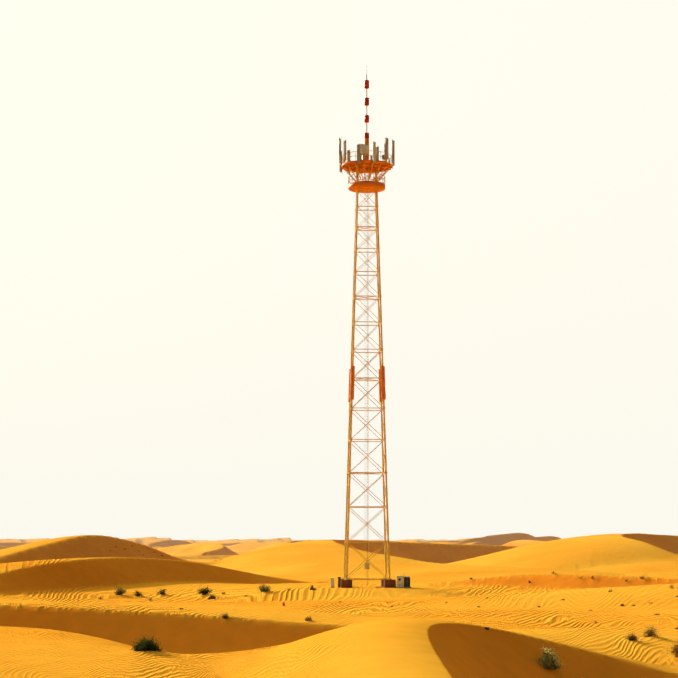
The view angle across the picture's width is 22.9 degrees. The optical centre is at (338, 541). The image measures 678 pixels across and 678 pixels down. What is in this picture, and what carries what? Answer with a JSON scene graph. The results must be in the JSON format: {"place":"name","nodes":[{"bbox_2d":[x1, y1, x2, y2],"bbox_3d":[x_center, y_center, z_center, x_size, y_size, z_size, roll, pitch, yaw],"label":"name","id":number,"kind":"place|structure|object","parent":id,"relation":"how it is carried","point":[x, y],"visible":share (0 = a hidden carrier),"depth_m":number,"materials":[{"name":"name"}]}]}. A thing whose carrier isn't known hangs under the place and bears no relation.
{"place":"outdoors","nodes":[
{"label":"outdoors","id":0,"kind":"place"},
{"bbox_2d":[0,533,677,677],"bbox_3d":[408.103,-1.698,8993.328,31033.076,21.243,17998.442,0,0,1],"label":"sand ground","id":1,"kind":"structure","parent":0,"point":[59,618],"depth_m":133.62,"materials":[{"name":"orange sand"}]},
{"bbox_2d":[114,586,127,594],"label":"shrub","id":2,"kind":"object","parent":1,"relation":"on","point":[119,591],"visible":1,"depth_m":189.18,"materials":[{"name":"green plant"}]},
{"bbox_2d":[134,590,142,595],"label":"shrub","id":3,"kind":"object","parent":1,"relation":"on","point":[137,593],"visible":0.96,"depth_m":187.93,"materials":[{"name":"plant"}]},
{"bbox_2d":[129,635,162,651],"bbox_3d":[-6.250,3.295,54.664,1.141,0.681,1.146,0,0,-21],"label":"shrub","id":4,"kind":"object","parent":1,"relation":"on","point":[143,644],"visible":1,"depth_m":54.53,"materials":[{"name":"green plant"}]},
{"bbox_2d":[157,587,166,594],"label":"shrub","id":5,"kind":"object","parent":1,"relation":"on","point":[162,592],"visible":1,"depth_m":190.35,"materials":[{"name":"plant"}]},
{"bbox_2d":[197,586,212,594],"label":"shrub","id":6,"kind":"object","parent":1,"relation":"on","point":[203,590],"visible":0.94,"depth_m":188.22,"materials":[{"name":"green plant"}]},
{"bbox_2d":[256,581,270,591],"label":"shrub","id":7,"kind":"object","parent":1,"relation":"on","point":[263,589],"visible":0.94,"depth_m":185.65,"materials":[{"name":"green plant"}]},
{"bbox_2d":[330,578,334,587],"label":"junction pillar","id":8,"kind":"structure","parent":1,"relation":"on","point":[332,582],"depth_m":188.84,"materials":[{"name":"grey"}]},
{"bbox_2d":[339,75,395,587],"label":"telecom tower","id":9,"kind":"structure","parent":1,"relation":"on","point":[364,164],"depth_m":190.86,"materials":[{"name":"orange"}]},
{"bbox_2d":[396,576,410,587],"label":"equipment cabinet","id":10,"kind":"object","parent":1,"relation":"on","point":[403,581],"visible":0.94,"depth_m":188.49,"materials":[{"name":"grey metal"}]},
{"bbox_2d":[537,646,562,669],"bbox_3d":[7.626,4.197,61.004,1.121,0.955,1.354,0,0,1],"label":"shrub","id":11,"kind":"object","parent":1,"relation":"on","point":[549,662],"visible":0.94,"depth_m":60.72,"materials":[{"name":"green plant"}]},
{"bbox_2d":[623,630,640,640],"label":"shrub","id":12,"kind":"object","parent":1,"relation":"on","point":[632,637],"visible":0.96,"depth_m":76.57,"materials":[{"name":"plant"}]},
{"bbox_2d":[642,625,661,636],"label":"shrub","id":13,"kind":"object","parent":1,"relation":"on","point":[649,632],"visible":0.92,"depth_m":78.49,"materials":[{"name":"brown plant"}]},
{"bbox_2d":[667,640,677,657],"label":"shrub","id":14,"kind":"object","parent":1,"relation":"on","point":[675,648],"visible":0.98,"depth_m":71.68,"materials":[{"name":"brown plant"}]},
{"bbox_2d":[0,0,677,540],"label":"sky","id":15,"kind":"structure","parent":0,"point":[177,206],"materials":[{"name":"white"}]}
]}

